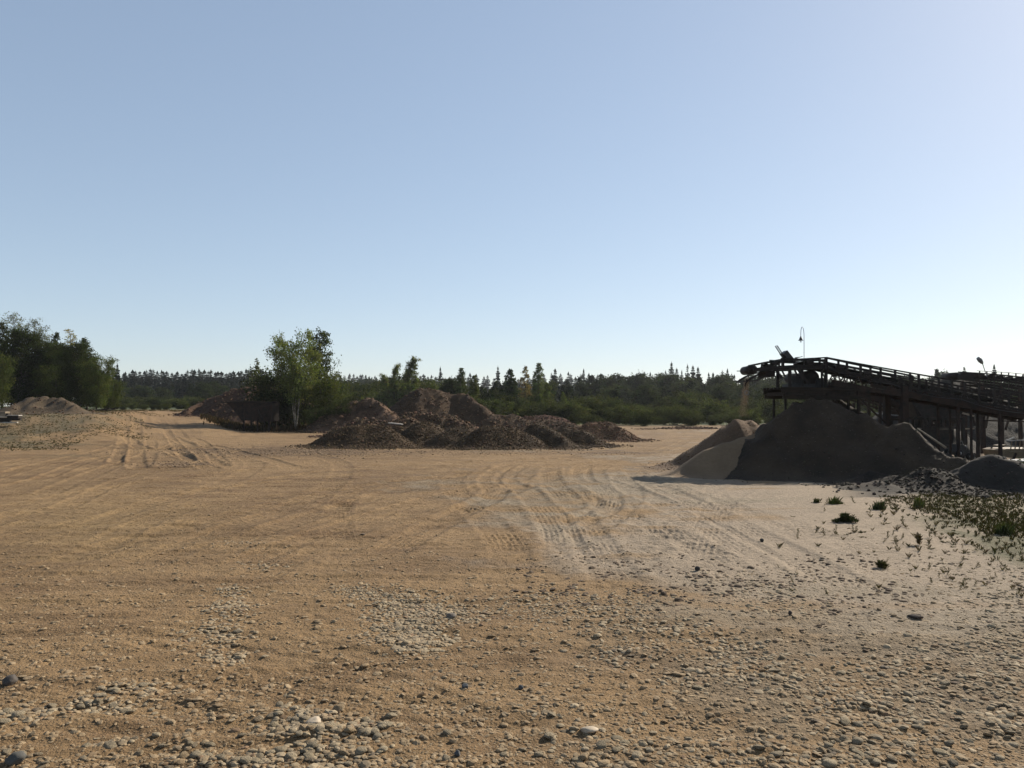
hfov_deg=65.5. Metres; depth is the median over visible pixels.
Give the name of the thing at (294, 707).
loose stone
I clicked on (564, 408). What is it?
willow bush
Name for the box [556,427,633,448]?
gravel heap
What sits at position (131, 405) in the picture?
willow bush
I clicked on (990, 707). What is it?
loose stone
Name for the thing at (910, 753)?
loose stone
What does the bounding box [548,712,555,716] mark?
loose stone
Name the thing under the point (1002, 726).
loose stone
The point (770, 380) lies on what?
broadleaf tree
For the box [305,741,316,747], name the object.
loose stone
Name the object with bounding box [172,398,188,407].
willow bush
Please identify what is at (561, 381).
spruce
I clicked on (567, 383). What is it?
broadleaf tree
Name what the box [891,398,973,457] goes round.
screening plant
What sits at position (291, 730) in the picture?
loose stone
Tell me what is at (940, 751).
loose stone
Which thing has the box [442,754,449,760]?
loose stone
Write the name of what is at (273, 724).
loose stone
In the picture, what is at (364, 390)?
willow bush
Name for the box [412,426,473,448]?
gravel heap
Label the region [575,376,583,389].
broadleaf tree
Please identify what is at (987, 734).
loose stone
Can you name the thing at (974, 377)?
conveyor
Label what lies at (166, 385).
spruce
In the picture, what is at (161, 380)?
spruce
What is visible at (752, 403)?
willow bush
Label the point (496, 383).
broadleaf tree
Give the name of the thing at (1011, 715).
loose stone
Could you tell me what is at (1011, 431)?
grey heap
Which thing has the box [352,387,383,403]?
willow bush
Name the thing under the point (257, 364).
slender tree
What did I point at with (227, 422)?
dry grass
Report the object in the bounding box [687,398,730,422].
willow bush
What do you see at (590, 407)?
willow bush
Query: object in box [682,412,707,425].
willow bush
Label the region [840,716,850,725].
loose stone
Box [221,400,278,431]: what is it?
hopper bin
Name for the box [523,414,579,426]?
earth heap
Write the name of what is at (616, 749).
loose stone
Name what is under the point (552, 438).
gravel heap
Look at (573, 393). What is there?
broadleaf tree
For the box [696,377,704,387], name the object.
broadleaf tree
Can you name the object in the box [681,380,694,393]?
broadleaf tree
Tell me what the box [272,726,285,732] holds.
loose stone
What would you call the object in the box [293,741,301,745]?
loose stone
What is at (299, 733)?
loose stone
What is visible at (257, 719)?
loose stone
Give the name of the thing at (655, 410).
willow bush
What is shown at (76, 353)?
leafy tree
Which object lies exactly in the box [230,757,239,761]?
loose stone
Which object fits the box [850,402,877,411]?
willow bush
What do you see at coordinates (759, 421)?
willow bush
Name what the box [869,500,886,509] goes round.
weed clump
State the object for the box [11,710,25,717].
loose stone
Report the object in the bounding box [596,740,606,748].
loose stone
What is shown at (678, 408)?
willow bush
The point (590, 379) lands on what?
broadleaf tree
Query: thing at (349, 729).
loose stone
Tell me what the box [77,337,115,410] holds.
leafy tree
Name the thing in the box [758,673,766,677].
loose stone
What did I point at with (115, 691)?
loose stone
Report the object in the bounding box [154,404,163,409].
willow bush
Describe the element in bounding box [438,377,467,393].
broadleaf tree
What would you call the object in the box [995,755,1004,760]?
loose stone
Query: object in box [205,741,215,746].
loose stone
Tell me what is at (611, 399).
willow bush
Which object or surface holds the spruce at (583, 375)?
on the ground at (636, 504)
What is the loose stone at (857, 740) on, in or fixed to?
on the ground at (636, 504)
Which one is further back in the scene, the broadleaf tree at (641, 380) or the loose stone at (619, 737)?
the broadleaf tree at (641, 380)
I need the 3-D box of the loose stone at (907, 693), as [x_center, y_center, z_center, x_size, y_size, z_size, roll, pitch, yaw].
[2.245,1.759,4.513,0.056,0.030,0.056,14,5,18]
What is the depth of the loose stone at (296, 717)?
4.17 m
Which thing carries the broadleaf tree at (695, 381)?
on the ground at (636, 504)
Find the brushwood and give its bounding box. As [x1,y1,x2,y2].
[88,407,118,410]
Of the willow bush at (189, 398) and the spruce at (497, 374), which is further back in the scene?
the spruce at (497, 374)
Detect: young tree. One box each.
[465,375,481,397]
[542,382,555,405]
[560,392,567,417]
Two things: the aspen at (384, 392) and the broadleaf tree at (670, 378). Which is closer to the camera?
the aspen at (384, 392)
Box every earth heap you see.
[0,396,113,414]
[168,386,307,424]
[290,398,398,433]
[308,415,420,437]
[390,388,494,424]
[398,411,478,429]
[474,414,530,427]
[511,419,578,430]
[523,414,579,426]
[623,428,657,429]
[647,426,717,429]
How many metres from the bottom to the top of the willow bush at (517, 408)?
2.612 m
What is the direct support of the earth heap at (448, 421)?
on the ground at (636, 504)
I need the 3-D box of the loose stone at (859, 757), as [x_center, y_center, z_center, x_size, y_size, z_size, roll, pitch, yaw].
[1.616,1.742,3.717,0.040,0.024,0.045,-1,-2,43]
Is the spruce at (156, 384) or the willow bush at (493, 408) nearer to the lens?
the willow bush at (493, 408)
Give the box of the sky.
[0,0,1023,405]
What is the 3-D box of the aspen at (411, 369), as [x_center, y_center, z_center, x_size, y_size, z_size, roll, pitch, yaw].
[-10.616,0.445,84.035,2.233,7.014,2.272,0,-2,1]
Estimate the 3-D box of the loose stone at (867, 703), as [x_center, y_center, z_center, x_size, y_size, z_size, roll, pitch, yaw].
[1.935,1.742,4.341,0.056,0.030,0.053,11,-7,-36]
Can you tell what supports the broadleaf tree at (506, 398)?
on the ground at (636, 504)
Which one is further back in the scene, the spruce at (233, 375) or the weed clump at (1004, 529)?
the spruce at (233, 375)
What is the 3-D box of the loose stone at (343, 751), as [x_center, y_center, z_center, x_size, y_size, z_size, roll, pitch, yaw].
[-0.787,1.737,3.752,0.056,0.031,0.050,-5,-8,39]
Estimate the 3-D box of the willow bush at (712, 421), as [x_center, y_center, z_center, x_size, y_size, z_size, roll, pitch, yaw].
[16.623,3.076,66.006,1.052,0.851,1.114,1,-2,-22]
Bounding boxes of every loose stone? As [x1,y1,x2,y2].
[0,718,11,723]
[2,708,14,713]
[2,748,11,753]
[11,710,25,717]
[48,703,56,707]
[76,703,85,708]
[94,698,102,702]
[95,694,107,697]
[103,741,115,748]
[107,687,120,691]
[108,703,117,707]
[112,689,120,693]
[119,708,129,712]
[125,709,134,713]
[134,750,143,755]
[138,682,148,686]
[152,732,160,736]
[157,743,166,747]
[178,751,188,757]
[189,750,202,757]
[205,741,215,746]
[215,754,224,759]
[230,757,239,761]
[236,733,245,737]
[240,756,251,763]
[251,757,259,762]
[253,716,263,721]
[256,753,263,758]
[266,712,275,717]
[266,749,274,754]
[269,721,278,726]
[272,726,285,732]
[273,711,283,715]
[273,746,286,752]
[275,701,282,706]
[284,752,296,757]
[288,728,296,733]
[289,705,298,709]
[291,715,300,720]
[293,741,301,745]
[295,730,302,736]
[300,714,308,719]
[300,724,307,730]
[303,752,313,757]
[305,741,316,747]
[315,726,324,733]
[325,724,332,728]
[333,704,344,711]
[339,749,349,755]
[344,727,355,732]
[344,761,352,765]
[356,746,366,754]
[357,728,365,734]
[361,716,370,721]
[363,728,371,735]
[371,728,378,734]
[372,732,381,738]
[377,724,385,728]
[378,746,387,752]
[385,712,397,717]
[385,721,392,727]
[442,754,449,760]
[443,729,450,734]
[534,751,542,756]
[544,732,554,738]
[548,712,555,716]
[571,757,580,760]
[578,753,587,760]
[589,752,597,755]
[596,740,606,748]
[611,746,620,752]
[612,736,622,739]
[619,739,629,744]
[632,751,642,757]
[646,747,654,752]
[692,685,703,689]
[747,757,756,761]
[752,744,765,749]
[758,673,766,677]
[766,754,775,759]
[770,750,782,756]
[780,759,789,763]
[801,754,809,758]
[819,746,826,753]
[822,753,833,757]
[822,759,836,767]
[824,742,833,746]
[828,747,839,752]
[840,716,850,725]
[852,737,863,743]
[852,749,864,756]
[853,721,863,726]
[853,754,862,759]
[862,701,871,705]
[865,756,873,763]
[872,721,881,727]
[872,758,880,764]
[877,671,886,675]
[878,728,889,733]
[883,687,892,692]
[887,756,897,762]
[899,670,908,674]
[903,690,912,696]
[906,750,914,757]
[911,724,924,728]
[913,720,925,724]
[933,748,951,755]
[939,681,949,684]
[944,740,953,746]
[948,758,958,765]
[955,708,966,714]
[959,723,968,727]
[964,738,973,742]
[983,732,992,736]
[985,720,994,724]
[986,705,994,710]
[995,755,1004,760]
[998,723,1008,729]
[1005,713,1015,717]
[1005,730,1015,733]
[1008,742,1018,747]
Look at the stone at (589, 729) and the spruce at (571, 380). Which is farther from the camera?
the spruce at (571, 380)
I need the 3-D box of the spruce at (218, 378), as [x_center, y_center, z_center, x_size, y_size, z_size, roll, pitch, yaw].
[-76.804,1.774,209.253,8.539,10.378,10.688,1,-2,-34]
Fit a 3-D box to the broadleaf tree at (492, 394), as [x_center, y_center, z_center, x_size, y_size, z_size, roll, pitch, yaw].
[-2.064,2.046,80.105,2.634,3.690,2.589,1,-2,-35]
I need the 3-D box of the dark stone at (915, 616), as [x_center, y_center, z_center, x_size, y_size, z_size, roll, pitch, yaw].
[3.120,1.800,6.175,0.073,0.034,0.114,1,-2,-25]
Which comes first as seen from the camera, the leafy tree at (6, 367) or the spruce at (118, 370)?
the leafy tree at (6, 367)
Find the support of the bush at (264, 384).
on the ground at (636, 504)
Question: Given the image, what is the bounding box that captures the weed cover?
[879,490,1023,568]
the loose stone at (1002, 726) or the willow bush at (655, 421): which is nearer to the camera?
the loose stone at (1002, 726)
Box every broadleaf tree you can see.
[358,378,375,385]
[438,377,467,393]
[478,386,483,398]
[479,386,502,402]
[488,381,498,390]
[496,395,517,413]
[497,380,519,398]
[533,380,559,401]
[556,380,569,400]
[558,384,569,401]
[559,386,573,401]
[570,379,593,397]
[570,385,576,399]
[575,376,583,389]
[576,387,590,398]
[588,375,594,395]
[589,379,601,397]
[597,373,626,388]
[611,390,621,399]
[617,376,634,389]
[619,372,653,404]
[629,384,659,407]
[634,375,658,387]
[645,371,687,392]
[651,370,667,380]
[676,379,702,392]
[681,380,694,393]
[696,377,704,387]
[701,383,709,395]
[705,372,740,392]
[707,382,733,405]
[708,372,739,389]
[709,386,736,407]
[722,383,741,406]
[738,374,766,387]
[758,381,784,392]
[762,376,779,386]
[765,374,787,386]
[929,369,939,382]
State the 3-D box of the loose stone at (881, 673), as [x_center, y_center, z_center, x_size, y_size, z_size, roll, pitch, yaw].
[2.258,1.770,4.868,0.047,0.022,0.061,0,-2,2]
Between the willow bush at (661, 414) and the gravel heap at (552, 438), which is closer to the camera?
the gravel heap at (552, 438)
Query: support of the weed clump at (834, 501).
on the ground at (636, 504)
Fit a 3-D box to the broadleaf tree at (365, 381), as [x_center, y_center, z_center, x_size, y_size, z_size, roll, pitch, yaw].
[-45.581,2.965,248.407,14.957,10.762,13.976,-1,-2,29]
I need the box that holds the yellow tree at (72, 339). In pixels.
[64,329,76,345]
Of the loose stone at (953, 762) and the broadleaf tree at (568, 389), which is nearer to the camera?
the loose stone at (953, 762)
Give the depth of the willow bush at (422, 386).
88.72 m
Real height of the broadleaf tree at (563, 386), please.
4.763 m
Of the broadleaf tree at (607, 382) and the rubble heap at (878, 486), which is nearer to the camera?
the rubble heap at (878, 486)
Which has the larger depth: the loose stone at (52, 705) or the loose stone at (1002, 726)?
the loose stone at (52, 705)
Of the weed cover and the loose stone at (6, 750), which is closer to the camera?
the loose stone at (6, 750)
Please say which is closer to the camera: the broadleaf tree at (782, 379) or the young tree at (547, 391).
the young tree at (547, 391)
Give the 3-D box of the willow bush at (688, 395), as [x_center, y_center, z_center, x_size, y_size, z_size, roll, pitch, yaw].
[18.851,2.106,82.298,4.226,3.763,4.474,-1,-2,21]
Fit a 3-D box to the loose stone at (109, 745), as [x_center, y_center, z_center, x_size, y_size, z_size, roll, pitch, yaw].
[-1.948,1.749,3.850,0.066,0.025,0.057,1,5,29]
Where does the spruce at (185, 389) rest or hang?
on the ground at (636, 504)
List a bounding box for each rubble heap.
[805,480,914,494]
[836,467,1023,499]
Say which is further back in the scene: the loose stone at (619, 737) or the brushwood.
the brushwood
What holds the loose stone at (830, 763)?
on the ground at (636, 504)
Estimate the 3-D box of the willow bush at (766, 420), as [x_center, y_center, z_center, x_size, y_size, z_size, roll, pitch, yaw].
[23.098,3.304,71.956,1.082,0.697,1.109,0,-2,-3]
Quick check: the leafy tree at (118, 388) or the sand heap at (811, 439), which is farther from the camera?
the leafy tree at (118, 388)
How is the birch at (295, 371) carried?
on the ground at (636, 504)
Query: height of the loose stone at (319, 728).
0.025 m
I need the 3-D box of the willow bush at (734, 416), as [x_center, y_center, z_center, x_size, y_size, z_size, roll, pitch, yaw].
[18.058,2.873,64.743,2.251,1.219,2.298,1,-2,-37]
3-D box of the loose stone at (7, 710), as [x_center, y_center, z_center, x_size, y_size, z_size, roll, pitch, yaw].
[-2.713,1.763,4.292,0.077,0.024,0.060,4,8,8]
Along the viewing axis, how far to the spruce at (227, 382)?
172.04 m
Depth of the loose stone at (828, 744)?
3.86 m
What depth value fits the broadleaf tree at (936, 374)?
119.70 m
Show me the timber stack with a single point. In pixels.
(10, 418)
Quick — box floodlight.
[976,357,986,375]
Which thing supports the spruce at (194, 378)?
on the ground at (636, 504)
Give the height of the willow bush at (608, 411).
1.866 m
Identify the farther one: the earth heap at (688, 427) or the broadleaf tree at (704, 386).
the broadleaf tree at (704, 386)
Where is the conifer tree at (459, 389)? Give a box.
[453,368,469,393]
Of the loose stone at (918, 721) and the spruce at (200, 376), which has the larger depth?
the spruce at (200, 376)
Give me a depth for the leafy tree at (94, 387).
57.54 m
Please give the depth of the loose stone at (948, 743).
3.86 m
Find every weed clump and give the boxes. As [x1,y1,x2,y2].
[811,498,821,502]
[828,496,843,504]
[832,512,858,522]
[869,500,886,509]
[875,560,890,568]
[912,496,924,506]
[914,532,922,544]
[992,522,1018,535]
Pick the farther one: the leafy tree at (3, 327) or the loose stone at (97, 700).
the leafy tree at (3, 327)
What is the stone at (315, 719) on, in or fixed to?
on the ground at (636, 504)
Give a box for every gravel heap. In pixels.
[285,424,433,449]
[399,421,444,448]
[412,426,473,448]
[431,425,563,450]
[523,422,601,450]
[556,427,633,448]
[576,421,660,442]
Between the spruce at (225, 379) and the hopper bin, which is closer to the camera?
the hopper bin
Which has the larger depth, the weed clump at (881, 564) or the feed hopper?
the feed hopper
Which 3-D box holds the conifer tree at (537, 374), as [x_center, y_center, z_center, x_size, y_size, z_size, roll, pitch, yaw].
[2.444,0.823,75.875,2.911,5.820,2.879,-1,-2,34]
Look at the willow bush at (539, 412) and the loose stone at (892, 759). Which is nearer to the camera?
the loose stone at (892, 759)
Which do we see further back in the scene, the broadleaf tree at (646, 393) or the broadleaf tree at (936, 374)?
the broadleaf tree at (936, 374)
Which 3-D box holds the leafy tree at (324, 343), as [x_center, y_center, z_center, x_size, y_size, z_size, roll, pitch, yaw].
[-12.971,-0.459,54.139,2.646,7.005,2.409,1,-2,-41]
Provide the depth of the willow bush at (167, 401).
104.66 m
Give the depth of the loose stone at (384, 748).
3.77 m
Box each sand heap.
[644,419,759,470]
[657,434,754,478]
[663,397,968,485]
[949,454,1023,495]
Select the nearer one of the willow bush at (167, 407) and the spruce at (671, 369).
the willow bush at (167, 407)
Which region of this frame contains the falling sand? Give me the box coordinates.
[737,377,750,415]
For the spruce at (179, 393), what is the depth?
158.22 m
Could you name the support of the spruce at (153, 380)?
on the ground at (636, 504)
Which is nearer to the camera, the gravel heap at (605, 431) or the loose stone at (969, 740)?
the loose stone at (969, 740)
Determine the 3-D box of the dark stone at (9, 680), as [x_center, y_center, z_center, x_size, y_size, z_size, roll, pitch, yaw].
[-2.983,1.760,4.723,0.091,0.062,0.083,0,-2,0]
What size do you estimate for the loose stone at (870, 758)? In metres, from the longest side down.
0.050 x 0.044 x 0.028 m
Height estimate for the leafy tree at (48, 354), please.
5.712 m
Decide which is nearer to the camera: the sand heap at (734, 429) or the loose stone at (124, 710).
the loose stone at (124, 710)
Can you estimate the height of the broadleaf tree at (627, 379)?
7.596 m
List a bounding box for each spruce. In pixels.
[113,364,125,396]
[120,373,129,387]
[128,371,142,385]
[129,378,135,389]
[138,371,147,385]
[146,378,156,407]
[147,368,154,378]
[149,370,156,386]
[153,379,159,395]
[154,370,165,387]
[158,378,172,398]
[160,371,168,382]
[169,374,181,389]
[173,380,190,407]
[174,377,187,398]
[182,370,194,388]
[186,369,201,384]
[197,371,205,382]
[202,372,213,383]
[213,372,223,382]
[219,373,232,387]
[225,378,232,389]
[229,371,239,388]
[238,369,248,382]
[437,367,442,386]
[483,375,491,391]
[494,367,499,387]
[551,369,561,402]
[558,373,564,393]
[567,375,573,385]
[581,369,586,382]
[669,361,673,374]
[690,366,696,379]
[695,368,701,384]
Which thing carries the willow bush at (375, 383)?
on the ground at (636, 504)
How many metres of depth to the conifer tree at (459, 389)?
77.98 m
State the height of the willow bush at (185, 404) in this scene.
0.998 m
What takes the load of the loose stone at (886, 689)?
on the ground at (636, 504)
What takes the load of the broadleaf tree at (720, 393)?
on the ground at (636, 504)
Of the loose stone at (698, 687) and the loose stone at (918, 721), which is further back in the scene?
the loose stone at (698, 687)
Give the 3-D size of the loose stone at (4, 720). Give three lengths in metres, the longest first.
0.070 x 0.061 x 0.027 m
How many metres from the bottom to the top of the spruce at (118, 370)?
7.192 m
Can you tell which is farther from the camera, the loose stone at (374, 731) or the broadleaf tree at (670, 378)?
the broadleaf tree at (670, 378)
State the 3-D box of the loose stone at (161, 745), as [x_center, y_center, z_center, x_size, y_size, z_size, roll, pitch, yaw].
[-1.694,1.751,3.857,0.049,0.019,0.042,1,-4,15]
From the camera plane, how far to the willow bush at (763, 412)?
78.77 m
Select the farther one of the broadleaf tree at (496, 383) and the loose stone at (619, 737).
the broadleaf tree at (496, 383)
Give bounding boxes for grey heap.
[872,379,1023,447]
[922,423,975,452]
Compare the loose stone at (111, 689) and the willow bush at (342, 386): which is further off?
the willow bush at (342, 386)
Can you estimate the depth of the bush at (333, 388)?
51.04 m
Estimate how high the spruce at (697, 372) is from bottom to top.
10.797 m
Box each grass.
[0,409,180,450]
[200,412,308,431]
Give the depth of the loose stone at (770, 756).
3.69 m
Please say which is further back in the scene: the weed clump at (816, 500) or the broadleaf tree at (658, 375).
the broadleaf tree at (658, 375)
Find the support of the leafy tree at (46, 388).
on the ground at (636, 504)
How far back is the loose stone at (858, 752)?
3.77 m
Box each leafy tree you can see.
[0,321,9,408]
[0,326,54,407]
[0,352,19,407]
[15,340,69,397]
[24,364,73,399]
[49,340,101,409]
[50,331,62,344]
[71,353,119,409]
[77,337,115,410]
[94,377,127,409]
[307,326,341,402]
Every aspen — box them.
[378,373,393,407]
[386,363,403,405]
[398,371,410,398]
[401,356,420,394]
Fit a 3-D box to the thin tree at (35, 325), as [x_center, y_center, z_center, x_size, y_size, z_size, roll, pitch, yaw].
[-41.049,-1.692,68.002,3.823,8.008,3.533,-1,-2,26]
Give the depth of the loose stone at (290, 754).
3.71 m
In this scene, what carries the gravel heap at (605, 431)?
on the ground at (636, 504)
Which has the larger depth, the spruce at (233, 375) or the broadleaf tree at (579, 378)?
the spruce at (233, 375)
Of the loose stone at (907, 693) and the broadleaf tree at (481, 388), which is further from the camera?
the broadleaf tree at (481, 388)
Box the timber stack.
[0,412,22,422]
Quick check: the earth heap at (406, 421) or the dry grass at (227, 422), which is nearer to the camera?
the earth heap at (406, 421)
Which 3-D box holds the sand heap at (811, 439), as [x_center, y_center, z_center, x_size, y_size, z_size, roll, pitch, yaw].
[7.620,1.266,19.509,8.350,1.898,8.496,0,-2,0]
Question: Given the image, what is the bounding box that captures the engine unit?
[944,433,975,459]
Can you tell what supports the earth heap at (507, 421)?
on the ground at (636, 504)
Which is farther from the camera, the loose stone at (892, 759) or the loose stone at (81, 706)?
the loose stone at (81, 706)
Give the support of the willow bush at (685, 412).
on the ground at (636, 504)
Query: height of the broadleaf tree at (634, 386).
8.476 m
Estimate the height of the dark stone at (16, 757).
0.056 m
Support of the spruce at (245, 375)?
on the ground at (636, 504)
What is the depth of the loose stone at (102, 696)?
4.49 m
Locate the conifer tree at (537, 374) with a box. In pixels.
[528,363,546,412]
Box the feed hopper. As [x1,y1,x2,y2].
[982,437,1023,458]
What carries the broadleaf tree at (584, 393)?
on the ground at (636, 504)
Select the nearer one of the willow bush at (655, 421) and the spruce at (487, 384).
the willow bush at (655, 421)
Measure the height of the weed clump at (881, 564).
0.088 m
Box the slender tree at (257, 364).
[246,358,260,383]
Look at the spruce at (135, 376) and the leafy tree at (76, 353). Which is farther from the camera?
the spruce at (135, 376)
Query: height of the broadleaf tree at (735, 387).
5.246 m
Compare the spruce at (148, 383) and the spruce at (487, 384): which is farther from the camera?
the spruce at (487, 384)
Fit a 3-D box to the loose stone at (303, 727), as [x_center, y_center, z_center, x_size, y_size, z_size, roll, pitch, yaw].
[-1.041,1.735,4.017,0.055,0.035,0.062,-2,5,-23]
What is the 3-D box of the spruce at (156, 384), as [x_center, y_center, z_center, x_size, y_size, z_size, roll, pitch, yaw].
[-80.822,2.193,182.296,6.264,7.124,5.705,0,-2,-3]
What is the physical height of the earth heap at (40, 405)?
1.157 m
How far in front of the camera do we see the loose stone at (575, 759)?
3.67 m
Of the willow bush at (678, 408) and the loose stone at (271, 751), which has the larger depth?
the willow bush at (678, 408)
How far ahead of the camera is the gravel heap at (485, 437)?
30.23 m
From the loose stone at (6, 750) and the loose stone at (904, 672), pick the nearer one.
the loose stone at (6, 750)
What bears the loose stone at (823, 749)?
on the ground at (636, 504)
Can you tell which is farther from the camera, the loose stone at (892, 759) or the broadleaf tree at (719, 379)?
the broadleaf tree at (719, 379)
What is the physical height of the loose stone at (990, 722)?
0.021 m
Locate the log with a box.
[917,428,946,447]
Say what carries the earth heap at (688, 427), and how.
on the ground at (636, 504)
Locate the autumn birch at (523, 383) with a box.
[518,365,531,400]
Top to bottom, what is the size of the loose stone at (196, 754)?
0.031 m
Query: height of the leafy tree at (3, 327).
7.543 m
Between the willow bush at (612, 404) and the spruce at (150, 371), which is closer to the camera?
the willow bush at (612, 404)
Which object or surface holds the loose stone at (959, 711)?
on the ground at (636, 504)
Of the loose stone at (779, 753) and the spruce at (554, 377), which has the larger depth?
the spruce at (554, 377)
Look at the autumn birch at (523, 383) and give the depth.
79.99 m
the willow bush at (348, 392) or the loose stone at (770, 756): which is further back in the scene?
the willow bush at (348, 392)
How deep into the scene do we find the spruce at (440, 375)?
190.05 m
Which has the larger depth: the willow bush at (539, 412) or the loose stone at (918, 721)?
the willow bush at (539, 412)
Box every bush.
[126,402,137,408]
[136,404,150,409]
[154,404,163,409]
[160,398,176,408]
[161,403,172,409]
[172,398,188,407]
[175,402,188,408]
[181,395,202,408]
[190,397,204,404]
[234,363,310,428]
[261,370,340,427]
[302,366,352,421]
[319,393,357,418]
[337,384,358,401]
[339,379,379,392]
[345,379,380,391]
[346,379,376,391]
[346,386,380,401]
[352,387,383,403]
[379,380,437,407]
[396,378,441,389]
[419,380,444,389]
[470,393,505,414]
[481,397,513,414]
[494,398,526,415]
[505,394,539,406]
[516,406,543,416]
[519,398,576,417]
[535,399,583,419]
[558,400,590,424]
[566,395,602,411]
[569,397,603,422]
[571,394,608,419]
[575,393,627,421]
[576,413,600,424]
[596,394,622,422]
[599,404,633,423]
[611,403,655,424]
[627,403,663,419]
[634,409,655,425]
[649,416,662,424]
[651,405,676,422]
[653,390,712,417]
[657,417,669,424]
[660,404,691,424]
[665,403,689,417]
[675,406,702,424]
[678,387,715,405]
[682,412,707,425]
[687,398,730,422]
[701,405,730,420]
[705,412,726,424]
[708,417,719,424]
[718,412,746,424]
[728,405,741,419]
[730,395,768,419]
[732,406,764,421]
[749,416,762,424]
[756,399,783,420]
[760,399,800,417]
[762,417,771,422]
[771,406,787,416]
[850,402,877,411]
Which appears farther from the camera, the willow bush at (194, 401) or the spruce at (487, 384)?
the spruce at (487, 384)
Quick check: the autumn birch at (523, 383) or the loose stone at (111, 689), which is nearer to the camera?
the loose stone at (111, 689)
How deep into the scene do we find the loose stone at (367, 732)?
3.95 m
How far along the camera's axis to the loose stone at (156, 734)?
3.94 m
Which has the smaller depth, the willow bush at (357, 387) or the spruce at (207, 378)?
the willow bush at (357, 387)
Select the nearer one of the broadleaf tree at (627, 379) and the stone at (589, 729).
the stone at (589, 729)
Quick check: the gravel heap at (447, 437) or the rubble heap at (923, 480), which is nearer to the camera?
the rubble heap at (923, 480)
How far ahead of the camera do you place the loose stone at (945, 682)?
4.69 m
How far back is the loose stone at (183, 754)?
3.74 m
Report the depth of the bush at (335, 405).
49.08 m
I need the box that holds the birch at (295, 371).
[263,327,327,427]
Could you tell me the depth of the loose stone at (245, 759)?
3.66 m
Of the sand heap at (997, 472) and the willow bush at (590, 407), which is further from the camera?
the willow bush at (590, 407)
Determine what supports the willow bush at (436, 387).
on the ground at (636, 504)
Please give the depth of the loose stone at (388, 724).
4.04 m
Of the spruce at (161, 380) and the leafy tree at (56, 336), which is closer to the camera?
the leafy tree at (56, 336)
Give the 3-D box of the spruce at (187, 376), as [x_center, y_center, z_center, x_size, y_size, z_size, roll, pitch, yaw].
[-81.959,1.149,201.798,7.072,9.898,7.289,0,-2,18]
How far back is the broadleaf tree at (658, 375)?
152.23 m
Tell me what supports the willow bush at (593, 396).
on the ground at (636, 504)
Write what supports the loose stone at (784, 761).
on the ground at (636, 504)
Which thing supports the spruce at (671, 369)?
on the ground at (636, 504)
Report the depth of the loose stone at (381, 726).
4.01 m
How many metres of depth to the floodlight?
25.49 m
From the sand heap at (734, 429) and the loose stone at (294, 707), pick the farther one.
the sand heap at (734, 429)
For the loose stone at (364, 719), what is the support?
on the ground at (636, 504)
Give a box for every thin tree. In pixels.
[0,311,30,341]
[17,318,60,363]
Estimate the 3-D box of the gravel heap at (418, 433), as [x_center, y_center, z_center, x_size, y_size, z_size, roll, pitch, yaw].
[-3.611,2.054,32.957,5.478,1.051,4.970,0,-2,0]
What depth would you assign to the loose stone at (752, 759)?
3.67 m
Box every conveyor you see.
[736,346,1023,460]
[841,393,960,426]
[941,371,1023,453]
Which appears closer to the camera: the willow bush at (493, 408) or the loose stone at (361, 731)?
the loose stone at (361, 731)
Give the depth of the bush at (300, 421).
53.12 m
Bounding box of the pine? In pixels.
[500,368,523,400]
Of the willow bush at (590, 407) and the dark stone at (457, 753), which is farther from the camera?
the willow bush at (590, 407)
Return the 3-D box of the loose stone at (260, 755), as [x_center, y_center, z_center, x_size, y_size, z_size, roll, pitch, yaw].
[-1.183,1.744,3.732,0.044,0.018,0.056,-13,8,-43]
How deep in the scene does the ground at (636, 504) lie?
7.67 m
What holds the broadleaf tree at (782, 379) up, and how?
on the ground at (636, 504)
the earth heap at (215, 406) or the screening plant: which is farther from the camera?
the earth heap at (215, 406)
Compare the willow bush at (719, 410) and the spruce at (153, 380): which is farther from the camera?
the spruce at (153, 380)
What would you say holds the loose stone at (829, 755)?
on the ground at (636, 504)
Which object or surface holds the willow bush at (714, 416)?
on the ground at (636, 504)
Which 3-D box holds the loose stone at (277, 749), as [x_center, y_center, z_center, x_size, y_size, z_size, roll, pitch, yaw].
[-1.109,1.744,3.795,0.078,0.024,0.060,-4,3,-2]
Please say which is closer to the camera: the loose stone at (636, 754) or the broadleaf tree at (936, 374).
the loose stone at (636, 754)
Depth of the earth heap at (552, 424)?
47.26 m
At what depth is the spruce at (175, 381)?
200.82 m
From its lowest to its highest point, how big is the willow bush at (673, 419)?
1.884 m
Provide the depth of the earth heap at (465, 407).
54.60 m
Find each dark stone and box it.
[2,674,17,685]
[4,751,26,765]
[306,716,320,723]
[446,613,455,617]
[454,750,459,756]
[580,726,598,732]
[907,614,923,618]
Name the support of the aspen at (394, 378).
on the ground at (636, 504)
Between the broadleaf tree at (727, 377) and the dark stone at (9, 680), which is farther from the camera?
the broadleaf tree at (727, 377)
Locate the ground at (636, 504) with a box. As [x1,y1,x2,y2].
[0,406,1023,767]
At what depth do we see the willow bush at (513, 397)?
76.70 m
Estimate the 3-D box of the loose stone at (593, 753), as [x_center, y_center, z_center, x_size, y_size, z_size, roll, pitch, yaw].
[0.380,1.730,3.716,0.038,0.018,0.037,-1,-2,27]
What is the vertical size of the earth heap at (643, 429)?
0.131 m
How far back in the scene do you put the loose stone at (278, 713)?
4.22 m
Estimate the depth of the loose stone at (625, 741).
3.86 m
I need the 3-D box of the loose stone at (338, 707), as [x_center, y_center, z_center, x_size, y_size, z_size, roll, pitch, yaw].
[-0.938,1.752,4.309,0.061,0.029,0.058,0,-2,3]
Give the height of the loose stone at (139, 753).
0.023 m
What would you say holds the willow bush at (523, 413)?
on the ground at (636, 504)

